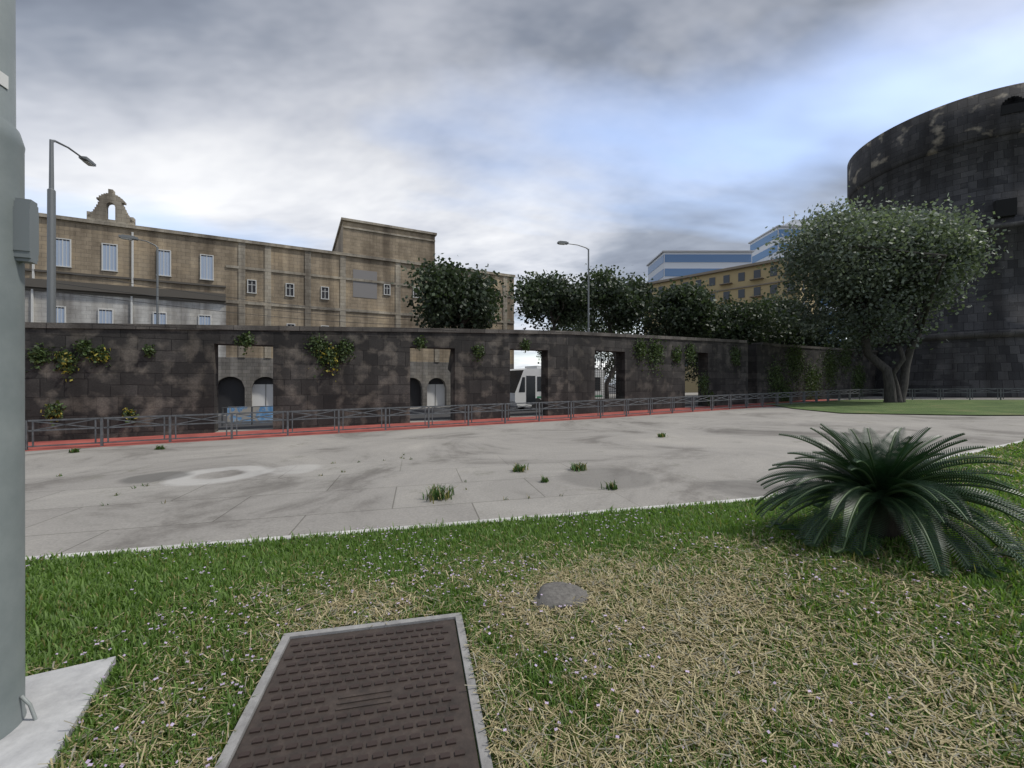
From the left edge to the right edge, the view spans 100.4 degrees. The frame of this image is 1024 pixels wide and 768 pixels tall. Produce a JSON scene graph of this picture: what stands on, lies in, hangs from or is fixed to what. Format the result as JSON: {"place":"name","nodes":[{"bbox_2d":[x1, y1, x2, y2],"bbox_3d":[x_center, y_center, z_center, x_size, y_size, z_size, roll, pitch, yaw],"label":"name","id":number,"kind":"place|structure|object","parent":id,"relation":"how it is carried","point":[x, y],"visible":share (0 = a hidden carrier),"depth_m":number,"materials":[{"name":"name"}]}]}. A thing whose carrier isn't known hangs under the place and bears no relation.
{"place":"outdoors","nodes":[
{"label":"outdoors","id":0,"kind":"place"},
{"bbox_2d":[27,399,831,450],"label":"red cycle path","id":1,"kind":"structure","parent":0,"point":[703,408],"depth_m":19.78,"materials":[{"name":"red asphalt"}]},
{"bbox_2d":[25,388,1023,450],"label":"guard rail fence","id":2,"kind":"object","parent":1,"relation":"on","point":[649,403],"visible":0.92,"depth_m":19.72,"materials":[{"name":"grey metal"}]},
{"bbox_2d":[218,397,697,429],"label":"street","id":3,"kind":"structure","parent":0,"point":[412,418],"depth_m":27.62,"materials":[{"name":"grey asphalt"}]},
{"bbox_2d":[47,139,95,322],"bbox_3d":[-20.806,-4.401,20.185,0.345,13.614,3.025,0,0,-18],"label":"street lamp","id":4,"kind":"object","parent":3,"relation":"on","point":[51,254],"visible":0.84,"depth_m":18.83,"materials":[{"name":"grey metal"}]},
{"bbox_2d":[58,272,434,325],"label":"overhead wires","id":5,"kind":"object","parent":4,"relation":"hanging from","point":[223,304],"visible":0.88,"depth_m":23.05,"materials":[{"name":"grey metal"}]},
{"bbox_2d":[118,234,158,323],"bbox_3d":[-20.572,-2.854,23.579,1.706,10.505,0.300,0,0,-34],"label":"street lamp","id":6,"kind":"object","parent":3,"relation":"on","point":[126,237],"visible":0.65,"depth_m":23.95,"materials":[{"name":"grey metal"}]},
{"bbox_2d":[221,406,272,425],"bbox_3d":[-12.867,1.692,23.683,5.462,1.076,0.079,0,0,-24],"label":"barrier","id":7,"kind":"object","parent":3,"relation":"on","point":[251,414],"visible":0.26,"depth_m":23.04,"materials":[{"name":"grey"}]},
{"bbox_2d":[227,406,272,423],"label":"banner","id":8,"kind":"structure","parent":3,"relation":"on","point":[247,409],"depth_m":24.18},
{"bbox_2d":[390,253,513,371],"bbox_3d":[-4.028,-3.263,30.698,8.338,11.381,8.381,0,0,0],"label":"tree","id":9,"kind":"object","parent":3,"relation":"on","point":[455,299],"visible":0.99,"depth_m":29.13,"materials":[{"name":"green plant"}]},
{"bbox_2d":[498,269,601,330],"bbox_3d":[3.032,-3.855,37.020,9.616,12.258,7.614,0,0,0],"label":"tree","id":10,"kind":"object","parent":3,"relation":"on","point":[558,301],"visible":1,"depth_m":35.92,"materials":[{"name":"green plant"}]},
{"bbox_2d":[510,366,602,410],"bbox_3d":[3.287,0.296,33.983,8.500,3.378,2.472,0,0,-30],"label":"tram","id":11,"kind":"object","parent":3,"relation":"on","point":[525,384],"visible":0.42,"depth_m":31.54,"materials":[{"name":"white metal"}]},
{"bbox_2d":[557,241,589,331],"bbox_3d":[4.551,-4.192,31.330,2.522,12.413,0.300,0,0,-14],"label":"street lamp","id":12,"kind":"object","parent":3,"relation":"on","point":[565,243],"visible":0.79,"depth_m":31.54,"materials":[{"name":"grey metal"}]},
{"bbox_2d":[572,263,670,398],"bbox_3d":[9.314,-4.337,39.068,9.122,13.156,10.004,0,0,0],"label":"tree","id":13,"kind":"object","parent":3,"relation":"on","point":[624,305],"visible":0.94,"depth_m":36.93,"materials":[{"name":"green plant"}]},
{"bbox_2d":[633,276,726,337],"bbox_3d":[15.477,-3.908,40.693,8.735,12.065,8.529,0,0,0],"label":"tree","id":14,"kind":"object","parent":3,"relation":"on","point":[684,312],"visible":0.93,"depth_m":38.95,"materials":[{"name":"green plant"}]},
{"bbox_2d":[648,326,726,383],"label":"tree","id":15,"kind":"object","parent":3,"relation":"on","point":[688,375],"visible":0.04,"depth_m":57.04,"materials":[{"name":"green plant"}]},
{"bbox_2d":[698,291,797,344],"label":"tree","id":16,"kind":"object","parent":3,"relation":"on","point":[754,327],"visible":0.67,"depth_m":40.56,"materials":[{"name":"green plant"}]},
{"bbox_2d":[745,285,829,345],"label":"tree","id":17,"kind":"object","parent":3,"relation":"on","point":[808,340],"visible":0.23,"depth_m":45.05,"materials":[{"name":"green plant"}]},
{"bbox_2d":[781,309,886,360],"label":"tree","id":18,"kind":"object","parent":3,"relation":"on","point":[858,348],"visible":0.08,"depth_m":46.51,"materials":[{"name":"green plant"}]},
{"bbox_2d":[16,0,1023,383],"label":"sky","id":19,"kind":"structure","parent":0,"point":[628,132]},
{"bbox_2d":[25,393,1023,556],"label":"plaza paving","id":20,"kind":"structure","parent":0,"point":[223,490],"depth_m":9.84,"materials":[{"name":"grey concrete"}]},
{"bbox_2d":[25,189,514,412],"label":"convent building","id":21,"kind":"structure","parent":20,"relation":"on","point":[358,268],"depth_m":33.38,"materials":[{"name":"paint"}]},
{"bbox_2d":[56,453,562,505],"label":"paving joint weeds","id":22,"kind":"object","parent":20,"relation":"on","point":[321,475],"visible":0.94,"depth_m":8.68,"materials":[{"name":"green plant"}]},
{"bbox_2d":[68,432,664,503],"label":"weeds","id":23,"kind":"object","parent":20,"relation":"on","point":[434,493],"visible":0.93,"depth_m":8.01,"materials":[{"name":"green plant"}]},
{"bbox_2d":[25,322,878,441],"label":"old wall","id":24,"kind":"structure","parent":20,"relation":"on","point":[177,374],"depth_m":21.77,"materials":[{"name":"grey stone"}]},
{"bbox_2d":[25,329,866,425],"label":"climbing plants","id":25,"kind":"object","parent":24,"relation":"attached to","point":[84,349],"depth_m":29.92,"materials":[{"name":"green plant"}]},
{"bbox_2d":[595,351,619,398],"bbox_3d":[6.372,-0.606,29.146,2.686,3.231,0.022,0,0,-30],"label":"window grating","id":26,"kind":"object","parent":24,"relation":"attached to","point":[605,377],"depth_m":29.14,"materials":[{"name":"grey metal"}]},
{"bbox_2d":[25,440,1022,559],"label":"kerb","id":27,"kind":"structure","parent":20,"relation":"on","point":[278,537],"depth_m":5.68,"materials":[{"name":"grey concrete"}]},
{"bbox_2d":[536,309,649,388],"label":"tree","id":28,"kind":"object","parent":20,"relation":"on","point":[583,329],"visible":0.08,"depth_m":50.44,"materials":[{"name":"green plant"}]},
{"bbox_2d":[847,82,1023,397],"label":"round tower","id":29,"kind":"structure","parent":20,"relation":"on","point":[959,151],"depth_m":42.55,"materials":[{"name":"stone"}]},
{"bbox_2d":[993,96,1023,218],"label":"window openings","id":30,"kind":"object","parent":29,"relation":"on","point":[1008,206],"visible":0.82,"depth_m":40.82,"materials":[{"name":"black"}]},
{"bbox_2d":[25,438,1023,767],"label":"lawn","id":31,"kind":"structure","parent":0,"point":[581,623],"depth_m":2.94,"materials":[{"name":"green plant"}]},
{"bbox_2d":[0,656,115,767],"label":"concrete base","id":32,"kind":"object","parent":31,"relation":"on","point":[56,698],"depth_m":2.08,"materials":[{"name":"concrete"}]},
{"bbox_2d":[0,0,38,739],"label":"steel mast","id":33,"kind":"object","parent":32,"relation":"on","point":[19,231],"visible":0.9,"depth_m":1.97,"materials":[{"name":"metal"}]},
{"bbox_2d":[214,612,492,767],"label":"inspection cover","id":34,"kind":"object","parent":31,"relation":"on","point":[391,694],"visible":1,"depth_m":2.12,"materials":[{"name":"metal"}]},
{"bbox_2d":[27,443,1023,767],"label":"dry lawn clippings","id":35,"kind":"object","parent":31,"relation":"on","point":[705,673],"visible":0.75,"depth_m":2.32,"materials":[{"name":"plant"}]},
{"bbox_2d":[755,423,1023,578],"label":"cycad palm","id":36,"kind":"object","parent":31,"relation":"on","point":[889,491],"visible":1,"depth_m":3.88,"materials":[{"name":"green plant"}]},
{"bbox_2d":[608,385,615,393],"bbox_3d":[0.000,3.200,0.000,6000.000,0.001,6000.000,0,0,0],"label":"ground","id":37,"kind":"structure","parent":0,"point":[609,388],"depth_m":248.27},
{"bbox_2d":[646,250,753,281],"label":"office slab","id":38,"kind":"structure","parent":37,"relation":"on","point":[665,264],"depth_m":169.88,"materials":[{"name":"blue glass"}]},
{"bbox_2d":[644,258,817,392],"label":"ochre block","id":39,"kind":"structure","parent":37,"relation":"on","point":[745,282],"depth_m":87.70,"materials":[{"name":"beige paint"}]},
{"bbox_2d":[748,211,844,347],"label":"office slab","id":40,"kind":"structure","parent":37,"relation":"on","point":[762,253],"depth_m":174.83,"materials":[{"name":"white"}]},
{"bbox_2d":[766,399,1023,414],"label":"lawn","id":41,"kind":"structure","parent":0,"point":[979,407],"depth_m":28.83,"materials":[{"name":"green plant"}]},
{"bbox_2d":[756,186,1012,402],"bbox_3d":[28.808,-6.687,33.696,18.321,17.043,13.525,0,0,-28],"label":"tree","id":42,"kind":"object","parent":41,"relation":"on","point":[908,261],"visible":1,"depth_m":31.93,"materials":[{"name":"green plant"}]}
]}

